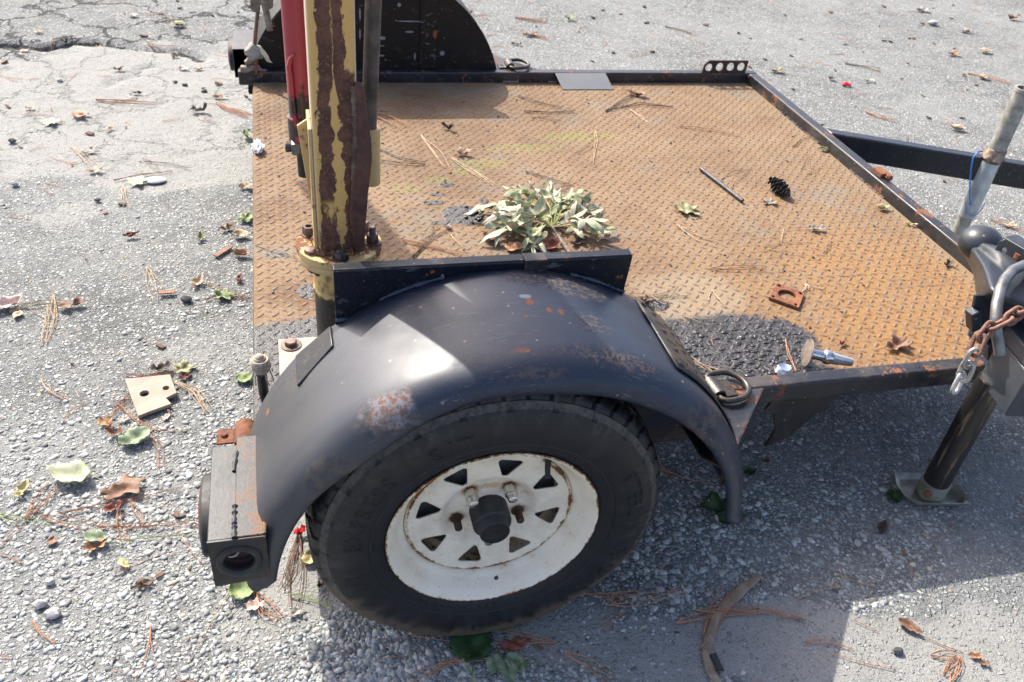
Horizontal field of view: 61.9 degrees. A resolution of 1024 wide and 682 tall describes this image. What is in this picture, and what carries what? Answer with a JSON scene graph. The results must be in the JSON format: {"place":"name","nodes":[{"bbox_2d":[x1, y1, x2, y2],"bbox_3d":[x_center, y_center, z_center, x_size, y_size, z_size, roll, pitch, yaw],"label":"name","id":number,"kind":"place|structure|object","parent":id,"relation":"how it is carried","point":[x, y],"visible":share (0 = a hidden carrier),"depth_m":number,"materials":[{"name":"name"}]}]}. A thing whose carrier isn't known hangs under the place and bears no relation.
{"place":"outdoors","nodes":[
{"label":"outdoors","id":0,"kind":"place"},
{"bbox_2d":[0,0,1023,681],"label":"asphalt ground","id":1,"kind":"structure","parent":0,"point":[972,598],"depth_m":2.22,"materials":[{"name":"asphalt"}]},
{"bbox_2d":[0,295,22,307],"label":"fallen leaf","id":2,"kind":"object","parent":1,"relation":"on","point":[7,301],"visible":1,"depth_m":2.26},
{"bbox_2d":[0,512,66,530],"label":"grass stalk","id":3,"kind":"object","parent":1,"relation":"on","point":[25,520],"depth_m":1.71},
{"bbox_2d":[9,300,58,312],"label":"pine needle bunch","id":4,"kind":"object","parent":1,"relation":"on","point":[22,306],"visible":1,"depth_m":2.27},
{"bbox_2d":[31,599,47,608],"bbox_3d":[-0.865,0.481,1.563,0.023,0.016,0.020,15,38,11],"label":"loose stone","id":5,"kind":"object","parent":1,"relation":"on","point":[39,603],"visible":1,"depth_m":1.56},
{"bbox_2d":[38,293,56,344],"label":"pine needle bunch","id":6,"kind":"object","parent":1,"relation":"on","point":[48,307],"visible":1,"depth_m":2.22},
{"bbox_2d":[41,117,59,125],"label":"fallen leaf","id":7,"kind":"object","parent":1,"relation":"on","point":[47,122],"visible":1,"depth_m":3.14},
{"bbox_2d":[43,607,60,619],"bbox_3d":[-0.834,0.495,1.547,0.029,0.019,0.023,-4,38,-14],"label":"loose stone","id":8,"kind":"object","parent":1,"relation":"on","point":[53,613],"visible":1,"depth_m":1.54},
{"bbox_2d":[56,297,84,307],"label":"fallen leaf","id":9,"kind":"object","parent":1,"relation":"on","point":[76,301],"visible":1,"depth_m":2.28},
{"bbox_2d":[71,111,89,116],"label":"fallen leaf","id":10,"kind":"object","parent":1,"relation":"on","point":[78,114],"visible":1,"depth_m":3.21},
{"bbox_2d":[82,529,105,541],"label":"fallen leaf","id":11,"kind":"object","parent":1,"relation":"on","point":[92,535],"visible":1,"depth_m":1.69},
{"bbox_2d":[83,538,107,550],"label":"fallen leaf","id":12,"kind":"object","parent":1,"relation":"on","point":[89,545],"visible":1,"depth_m":1.68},
{"bbox_2d":[97,415,112,425],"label":"fallen leaf","id":13,"kind":"object","parent":1,"relation":"on","point":[104,421],"visible":1,"depth_m":1.95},
{"bbox_2d":[39,486,184,529],"bbox_3d":[-0.813,0.352,1.745,0.277,0.008,0.073,-9,40,-20],"label":"pine needle bunch","id":14,"kind":"object","parent":1,"relation":"on","point":[82,508],"visible":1,"depth_m":1.74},
{"bbox_2d":[102,499,121,511],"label":"fallen leaf","id":15,"kind":"object","parent":1,"relation":"on","point":[110,506],"visible":1,"depth_m":1.75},
{"bbox_2d":[104,425,122,435],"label":"fallen leaf","id":16,"kind":"object","parent":1,"relation":"on","point":[109,430],"visible":1,"depth_m":1.92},
{"bbox_2d":[96,473,143,500],"bbox_3d":[-0.817,0.310,1.791,0.078,0.018,0.078,8,37,3],"label":"fallen leaf","id":17,"kind":"object","parent":1,"relation":"on","point":[127,483],"visible":1,"depth_m":1.79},
{"bbox_2d":[110,390,130,418],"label":"pine needle bunch","id":18,"kind":"object","parent":1,"relation":"on","point":[120,403],"visible":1,"depth_m":2.00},
{"bbox_2d":[117,557,128,566],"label":"fallen leaf","id":19,"kind":"object","parent":1,"relation":"on","point":[123,562],"visible":1,"depth_m":1.65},
{"bbox_2d":[96,99,155,104],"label":"pine needle bunch","id":20,"kind":"object","parent":1,"relation":"on","point":[122,102],"visible":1,"depth_m":3.34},
{"bbox_2d":[114,426,150,445],"bbox_3d":[-0.849,0.217,1.909,0.083,0.018,0.054,-22,45,-33],"label":"fallen leaf","id":21,"kind":"object","parent":1,"relation":"on","point":[135,435],"visible":1,"depth_m":1.92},
{"bbox_2d":[127,176,148,185],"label":"fallen leaf","id":22,"kind":"object","parent":1,"relation":"on","point":[134,181],"visible":1,"depth_m":2.85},
{"bbox_2d":[130,577,153,589],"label":"fallen leaf","id":23,"kind":"object","parent":1,"relation":"on","point":[141,584],"visible":1,"depth_m":1.61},
{"bbox_2d":[97,520,197,528],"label":"pine needle bunch","id":24,"kind":"object","parent":1,"relation":"on","point":[146,526],"visible":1,"depth_m":1.73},
{"bbox_2d":[124,370,173,381],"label":"pine needle bunch","id":25,"kind":"object","parent":1,"relation":"on","point":[141,375],"visible":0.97,"depth_m":2.09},
{"bbox_2d":[125,374,176,418],"bbox_3d":[-0.857,0.131,2.021,0.122,0.010,0.135,-5,41,-13],"label":"metal plate","id":26,"kind":"object","parent":1,"relation":"on","point":[156,398],"visible":1,"depth_m":2.03,"materials":[{"name":"metal"}]},
{"bbox_2d":[105,531,198,544],"bbox_3d":[-0.717,0.393,1.706,0.179,0.007,0.010,-3,38,-13],"label":"grass stalk","id":27,"kind":"object","parent":1,"relation":"on","point":[150,537],"depth_m":1.70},
{"bbox_2d":[117,403,187,468],"bbox_3d":[-0.808,0.195,1.954,0.100,0.007,0.251,-23,46,-33],"label":"pine needle bunch","id":28,"kind":"object","parent":1,"relation":"on","point":[142,422],"visible":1,"depth_m":1.95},
{"bbox_2d":[144,176,165,182],"bbox_3d":[-1.197,-0.543,2.863,0.071,0.007,0.050,-4,38,-14],"label":"plastic lid","id":29,"kind":"object","parent":1,"relation":"on","point":[156,179],"visible":1,"depth_m":2.86,"materials":[{"name":"grey"}]},
{"bbox_2d":[146,266,163,300],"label":"pine needle bunch","id":30,"kind":"object","parent":1,"relation":"on","point":[151,280],"visible":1,"depth_m":2.40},
{"bbox_2d":[148,359,171,370],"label":"fallen leaf","id":31,"kind":"object","parent":1,"relation":"on","point":[161,366],"visible":1,"depth_m":2.11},
{"bbox_2d":[158,289,174,293],"bbox_3d":[-0.955,-0.136,2.362,0.043,0.004,0.019,-4,38,-14],"label":"flat stick","id":32,"kind":"object","parent":1,"relation":"on","point":[171,291],"visible":1,"depth_m":2.36,"materials":[{"name":"beige wood"}]},
{"bbox_2d":[173,360,196,373],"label":"fallen leaf","id":33,"kind":"object","parent":1,"relation":"on","point":[184,366],"visible":1,"depth_m":2.12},
{"bbox_2d":[172,380,212,411],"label":"pine needle bunch","id":34,"kind":"object","parent":1,"relation":"on","point":[179,384],"visible":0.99,"depth_m":2.05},
{"bbox_2d":[190,274,203,289],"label":"fallen leaf","id":35,"kind":"object","parent":1,"relation":"on","point":[196,282],"visible":1,"depth_m":2.42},
{"bbox_2d":[188,102,206,111],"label":"fallen leaf","id":36,"kind":"object","parent":1,"relation":"on","point":[194,108],"visible":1,"depth_m":3.33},
{"bbox_2d":[213,245,232,256],"bbox_3d":[-0.863,-0.269,2.551,0.018,0.004,0.069,20,39,17],"label":"flat stick","id":37,"kind":"object","parent":1,"relation":"on","point":[223,251],"visible":1,"depth_m":2.55,"materials":[{"name":"beige wood"}]},
{"bbox_2d":[214,288,235,298],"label":"fallen leaf","id":38,"kind":"object","parent":1,"relation":"on","point":[224,293],"visible":1,"depth_m":2.38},
{"bbox_2d":[200,280,250,300],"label":"pine needle bunch","id":39,"kind":"object","parent":1,"relation":"on","point":[228,292],"visible":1,"depth_m":2.38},
{"bbox_2d":[216,101,252,118],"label":"pine needle bunch","id":40,"kind":"object","parent":1,"relation":"on","point":[230,109],"visible":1,"depth_m":3.37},
{"bbox_2d":[231,229,248,236],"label":"fallen leaf","id":41,"kind":"object","parent":1,"relation":"on","point":[238,232],"visible":1,"depth_m":2.63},
{"bbox_2d":[231,248,251,254],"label":"fallen leaf","id":42,"kind":"object","parent":1,"relation":"on","point":[241,251],"visible":1,"depth_m":2.54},
{"bbox_2d":[234,372,251,381],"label":"fallen leaf","id":43,"kind":"object","parent":1,"relation":"on","point":[243,376],"visible":0.93,"depth_m":2.11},
{"bbox_2d":[237,211,252,222],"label":"fallen leaf","id":44,"kind":"object","parent":1,"relation":"on","point":[248,217],"visible":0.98,"depth_m":2.72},
{"bbox_2d":[245,597,264,610],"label":"fallen leaf","id":45,"kind":"object","parent":1,"relation":"on","point":[250,604],"visible":1,"depth_m":1.60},
{"bbox_2d":[253,592,284,624],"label":"pine needle bunch","id":46,"kind":"object","parent":1,"relation":"on","point":[258,597],"visible":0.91,"depth_m":1.59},
{"bbox_2d":[278,534,304,607],"bbox_3d":[-0.433,0.446,1.674,0.053,0.010,0.187,-4,38,-14],"label":"pine needle bunch","id":47,"kind":"object","parent":1,"relation":"on","point":[292,557],"visible":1,"depth_m":1.68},
{"bbox_2d":[287,606,301,616],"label":"fallen leaf","id":48,"kind":"object","parent":1,"relation":"on","point":[295,611],"visible":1,"depth_m":1.60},
{"bbox_2d":[293,524,305,534],"bbox_3d":[-0.433,0.386,1.742,0.025,0.014,0.022,-4,38,-14],"label":"red scrap","id":49,"kind":"object","parent":1,"relation":"on","point":[300,530],"visible":1,"depth_m":1.74,"materials":[{"name":"red plastic"}]},
{"bbox_2d":[301,549,312,563],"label":"fallen leaf","id":50,"kind":"object","parent":1,"relation":"on","point":[306,557],"visible":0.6,"depth_m":1.69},
{"bbox_2d":[290,594,329,608],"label":"grass stalk","id":51,"kind":"object","parent":1,"relation":"on","point":[309,599],"depth_m":1.62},
{"bbox_2d":[1,0,1004,650],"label":"bark crumbs","id":52,"kind":"object","parent":1,"relation":"on","point":[159,574],"visible":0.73,"depth_m":3.55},
{"bbox_2d":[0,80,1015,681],"bbox_3d":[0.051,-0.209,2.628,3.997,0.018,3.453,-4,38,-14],"label":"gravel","id":53,"kind":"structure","parent":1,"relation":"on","point":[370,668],"depth_m":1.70,"materials":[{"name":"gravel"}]},
{"bbox_2d":[13,480,29,501],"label":"fallen leaf","id":54,"kind":"object","parent":53,"relation":"on","point":[23,486],"visible":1,"depth_m":1.77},
{"bbox_2d":[24,483,58,519],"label":"pine needle bunch","id":55,"kind":"object","parent":53,"relation":"on","point":[28,514],"visible":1,"depth_m":1.75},
{"bbox_2d":[46,536,56,544],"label":"fallen leaf","id":56,"kind":"object","parent":53,"relation":"on","point":[51,540],"visible":1,"depth_m":1.68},
{"bbox_2d":[46,459,104,482],"bbox_3d":[-0.920,0.281,1.804,0.128,0.028,0.063,8,37,2],"label":"fallen leaf","id":57,"kind":"object","parent":53,"relation":"on","point":[77,470],"visible":1,"depth_m":1.81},
{"bbox_2d":[116,496,145,540],"bbox_3d":[-0.782,0.358,1.743,0.054,0.007,0.126,-16,42,-27],"label":"pine needle bunch","id":58,"kind":"object","parent":53,"relation":"on","point":[121,519],"visible":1,"depth_m":1.74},
{"bbox_2d":[135,626,153,677],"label":"pine needle bunch","id":59,"kind":"object","parent":53,"relation":"on","point":[147,648],"visible":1,"depth_m":1.52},
{"bbox_2d":[225,582,253,599],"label":"fallen leaf","id":60,"kind":"object","parent":53,"relation":"on","point":[241,590],"visible":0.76,"depth_m":1.62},
{"bbox_2d":[408,655,487,681],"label":"pine needle bunch","id":61,"kind":"object","parent":53,"relation":"on","point":[438,669],"visible":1,"depth_m":1.53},
{"bbox_2d":[449,632,492,673],"bbox_3d":[-0.074,0.557,1.573,0.089,0.014,0.083,33,45,31],"label":"fallen leaf","id":62,"kind":"object","parent":53,"relation":"on","point":[476,646],"visible":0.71,"depth_m":1.57,"materials":[{"name":"plant"}]},
{"bbox_2d":[486,650,502,673],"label":"fallen leaf","id":63,"kind":"object","parent":53,"relation":"on","point":[492,661],"visible":1,"depth_m":1.55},
{"bbox_2d":[498,654,516,681],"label":"fallen leaf","id":64,"kind":"object","parent":53,"relation":"on","point":[507,672],"visible":1,"depth_m":1.54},
{"bbox_2d":[505,650,524,672],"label":"fallen leaf","id":65,"kind":"object","parent":53,"relation":"on","point":[514,656],"visible":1,"depth_m":1.56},
{"bbox_2d":[564,652,613,681],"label":"pine needle bunch","id":66,"kind":"object","parent":53,"relation":"on","point":[572,658],"visible":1,"depth_m":1.56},
{"bbox_2d":[492,636,531,651],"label":"fallen leaf","id":67,"kind":"object","parent":1,"relation":"on","point":[515,643],"visible":1,"depth_m":1.58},
{"bbox_2d":[0,0,1023,681],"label":"pine straw","id":68,"kind":"object","parent":1,"relation":"on","point":[554,68],"visible":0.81,"depth_m":2.92,"materials":[{"name":"plant"}]},
{"bbox_2d":[495,629,556,643],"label":"pine needle bunch","id":69,"kind":"object","parent":1,"relation":"on","point":[543,641],"visible":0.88,"depth_m":1.60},
{"bbox_2d":[515,17,547,23],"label":"pine needle bunch","id":70,"kind":"object","parent":1,"relation":"on","point":[530,19],"visible":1,"depth_m":4.67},
{"bbox_2d":[198,0,1023,635],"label":"utility trailer","id":71,"kind":"object","parent":1,"relation":"on","point":[462,400],"visible":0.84,"depth_m":1.77,"materials":[{"name":"paint"}]},
{"bbox_2d":[239,0,272,74],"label":"crane hook","id":72,"kind":"object","parent":71,"relation":"attached to","point":[254,52],"visible":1,"depth_m":2.79,"materials":[{"name":"grey metal"}]},
{"bbox_2d":[250,138,263,153],"bbox_3d":[-0.729,-0.559,2.445,0.036,0.029,0.079,-16,42,-27],"label":"foil scrap","id":73,"kind":"object","parent":71,"relation":"on","point":[257,145],"visible":1,"depth_m":2.43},
{"bbox_2d":[250,353,273,402],"bbox_3d":[-0.461,0.082,1.588,0.038,0.136,0.053,-18,43,-29],"label":"bolt","id":74,"kind":"object","parent":71,"relation":"on","point":[260,365],"visible":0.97,"depth_m":1.56,"materials":[{"name":"black metal"}]},
{"bbox_2d":[278,0,381,374],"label":"lift crane","id":75,"kind":"object","parent":71,"relation":"on","point":[333,144],"visible":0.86,"depth_m":1.39,"materials":[{"name":"paint"}]},
{"bbox_2d":[377,112,408,129],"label":"pine needle bunch","id":76,"kind":"object","parent":71,"relation":"on","point":[389,121],"visible":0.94,"depth_m":2.70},
{"bbox_2d":[380,148,424,165],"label":"pine needle bunch","id":77,"kind":"object","parent":71,"relation":"on","point":[403,162],"visible":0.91,"depth_m":2.47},
{"bbox_2d":[421,134,446,166],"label":"pine needle bunch","id":78,"kind":"object","parent":71,"relation":"on","point":[432,150],"visible":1,"depth_m":2.55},
{"bbox_2d":[402,239,471,256],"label":"pine needle bunch","id":79,"kind":"object","parent":71,"relation":"on","point":[431,247],"visible":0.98,"depth_m":2.11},
{"bbox_2d":[451,156,495,184],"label":"pine needle bunch","id":80,"kind":"object","parent":71,"relation":"on","point":[452,158],"visible":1,"depth_m":2.47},
{"bbox_2d":[504,242,525,250],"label":"fallen leaf","id":81,"kind":"object","parent":71,"relation":"on","point":[511,246],"visible":1,"depth_m":2.14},
{"bbox_2d":[465,180,617,252],"bbox_3d":[0.076,-0.347,2.242,0.407,0.075,0.353,-4,38,-14],"label":"wilted sprig","id":82,"kind":"object","parent":71,"relation":"on","point":[511,216],"visible":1,"depth_m":2.22,"materials":[{"name":"green plant"}]},
{"bbox_2d":[518,95,569,112],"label":"pine needle bunch","id":83,"kind":"object","parent":71,"relation":"on","point":[545,104],"visible":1,"depth_m":2.91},
{"bbox_2d":[536,237,560,249],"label":"fallen leaf","id":84,"kind":"object","parent":71,"relation":"on","point":[551,243],"visible":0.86,"depth_m":2.17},
{"bbox_2d":[570,236,584,243],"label":"fallen leaf","id":85,"kind":"object","parent":71,"relation":"on","point":[578,240],"visible":1,"depth_m":2.19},
{"bbox_2d":[260,91,968,369],"bbox_3d":[0.210,-0.408,2.408,1.764,0.006,1.673,-4,38,-14],"label":"deck grit","id":86,"kind":"object","parent":71,"relation":"on","point":[961,323],"visible":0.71,"depth_m":2.36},
{"bbox_2d":[463,205,808,376],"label":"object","id":87,"kind":"object","parent":71,"relation":"on","point":[762,353],"visible":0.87,"depth_m":1.89,"materials":[{"name":"gravel"}]},
{"bbox_2d":[774,363,792,373],"bbox_3d":[0.583,0.061,1.832,0.040,0.014,0.040,-4,38,-14],"label":"round metal cap","id":88,"kind":"object","parent":87,"relation":"on","point":[782,368],"visible":0.84,"depth_m":1.82,"materials":[{"name":"metal"}]},
{"bbox_2d":[605,94,672,111],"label":"pine needle bunch","id":89,"kind":"object","parent":71,"relation":"on","point":[631,105],"visible":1,"depth_m":3.00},
{"bbox_2d":[626,282,689,303],"bbox_3d":[0.351,-0.107,2.028,0.152,0.006,0.071,-14,41,-25],"label":"pine needle bunch","id":90,"kind":"object","parent":71,"relation":"on","point":[650,295],"visible":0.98,"depth_m":2.03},
{"bbox_2d":[668,199,699,214],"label":"fallen leaf","id":91,"kind":"object","parent":71,"relation":"on","point":[685,207],"visible":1,"depth_m":2.39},
{"bbox_2d":[676,224,724,245],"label":"pine needle bunch","id":92,"kind":"object","parent":71,"relation":"on","point":[697,234],"visible":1,"depth_m":2.28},
{"bbox_2d":[683,314,720,323],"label":"pine needle bunch","id":93,"kind":"object","parent":71,"relation":"on","point":[700,318],"visible":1,"depth_m":1.96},
{"bbox_2d":[699,167,743,201],"bbox_3d":[0.621,-0.466,2.537,0.012,0.012,0.214,-11,40,-22],"label":"steel rod","id":94,"kind":"object","parent":71,"relation":"on","point":[723,186],"visible":1,"depth_m":2.53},
{"bbox_2d":[710,265,762,269],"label":"pine needle bunch","id":95,"kind":"object","parent":71,"relation":"on","point":[734,269],"visible":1,"depth_m":2.16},
{"bbox_2d":[768,176,790,196],"bbox_3d":[0.793,-0.454,2.526,0.048,0.046,0.094,-4,38,-14],"label":"pine cone","id":96,"kind":"object","parent":71,"relation":"on","point":[779,187],"visible":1,"depth_m":2.52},
{"bbox_2d":[768,283,804,309],"bbox_3d":[0.670,-0.109,2.076,0.075,0.008,0.078,22,40,20],"label":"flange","id":97,"kind":"object","parent":71,"relation":"on","point":[776,297],"visible":1,"depth_m":2.07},
{"bbox_2d":[795,223,827,229],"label":"fallen leaf","id":98,"kind":"object","parent":71,"relation":"on","point":[815,227],"visible":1,"depth_m":2.37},
{"bbox_2d":[801,339,853,366],"bbox_3d":[0.688,0.030,1.851,0.105,0.062,0.062,5,37,-2],"label":"zinc fitting","id":99,"kind":"object","parent":71,"relation":"on","point":[810,353],"visible":1,"depth_m":1.84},
{"bbox_2d":[874,333,910,351],"bbox_3d":[0.865,0.004,1.944,0.099,0.020,0.047,1,37,-7],"label":"fallen leaf","id":100,"kind":"object","parent":71,"relation":"on","point":[896,343],"visible":1,"depth_m":1.95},
{"bbox_2d":[894,225,1023,505],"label":"trailer coupler","id":101,"kind":"object","parent":71,"relation":"attached to","point":[994,260],"visible":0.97,"depth_m":1.77,"materials":[{"name":"paint"}]},
{"bbox_2d":[950,305,1023,394],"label":"safety chain","id":102,"kind":"object","parent":101,"relation":"hanging from","point":[992,327],"visible":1,"depth_m":1.57,"materials":[{"name":"metal"}]},
{"bbox_2d":[951,84,1023,235],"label":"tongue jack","id":103,"kind":"object","parent":71,"relation":"on","point":[994,153],"visible":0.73,"depth_m":2.77,"materials":[{"name":"metal"}]},
{"bbox_2d":[965,150,984,216],"bbox_3d":[1.531,-0.517,2.805,0.166,0.242,0.027,-10,40,-21],"label":"blue wire","id":104,"kind":"object","parent":103,"relation":"hanging from","point":[977,152],"visible":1,"depth_m":2.77,"materials":[{"name":"plastic"}]},
{"bbox_2d":[583,588,683,606],"bbox_3d":[0.244,0.509,1.689,0.206,0.007,0.038,0,37,-9],"label":"pine needle bunch","id":105,"kind":"object","parent":1,"relation":"on","point":[607,597],"visible":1,"depth_m":1.69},
{"bbox_2d":[658,458,710,482],"bbox_3d":[0.373,0.299,1.990,0.172,0.007,0.071,31,44,29],"label":"pine needle bunch","id":106,"kind":"object","parent":1,"relation":"on","point":[663,468],"visible":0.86,"depth_m":1.98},
{"bbox_2d":[710,652,723,670],"bbox_3d":[0.381,0.598,1.590,0.014,0.004,0.037,-4,38,-14],"label":"rubber strip","id":107,"kind":"object","parent":1,"relation":"on","point":[716,661],"visible":1,"depth_m":1.59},
{"bbox_2d":[700,490,746,523],"bbox_3d":[0.469,0.373,1.896,0.102,0.017,0.097,8,37,3],"label":"fallen leaf","id":108,"kind":"object","parent":1,"relation":"on","point":[716,504],"visible":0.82,"depth_m":1.90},
{"bbox_2d":[702,574,761,681],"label":"bark strip","id":109,"kind":"object","parent":1,"relation":"on","point":[739,592],"visible":1,"depth_m":1.66,"materials":[{"name":"plant"}]},
{"bbox_2d":[675,588,805,648],"bbox_3d":[0.441,0.534,1.686,0.258,0.008,0.110,-8,39,-18],"label":"pine needle bunch","id":110,"kind":"object","parent":1,"relation":"on","point":[727,613],"visible":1,"depth_m":1.68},
{"bbox_2d":[743,467,756,475],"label":"fallen leaf","id":111,"kind":"object","parent":1,"relation":"on","point":[749,471],"visible":1,"depth_m":2.01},
{"bbox_2d":[804,639,854,650],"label":"pine needle bunch","id":112,"kind":"object","parent":1,"relation":"on","point":[824,642],"visible":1,"depth_m":1.65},
{"bbox_2d":[877,520,887,532],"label":"fallen leaf","id":113,"kind":"object","parent":1,"relation":"on","point":[882,526],"visible":1,"depth_m":1.90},
{"bbox_2d":[885,489,901,502],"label":"fallen leaf","id":114,"kind":"object","parent":1,"relation":"on","point":[893,495],"visible":1,"depth_m":1.98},
{"bbox_2d":[898,618,922,633],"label":"fallen leaf","id":115,"kind":"object","parent":1,"relation":"on","point":[910,625],"visible":1,"depth_m":1.70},
{"bbox_2d":[930,650,962,681],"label":"pine needle bunch","id":116,"kind":"object","parent":1,"relation":"on","point":[951,668],"visible":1,"depth_m":1.64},
{"bbox_2d":[968,651,986,657],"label":"fallen leaf","id":117,"kind":"object","parent":1,"relation":"on","point":[974,655],"visible":1,"depth_m":1.66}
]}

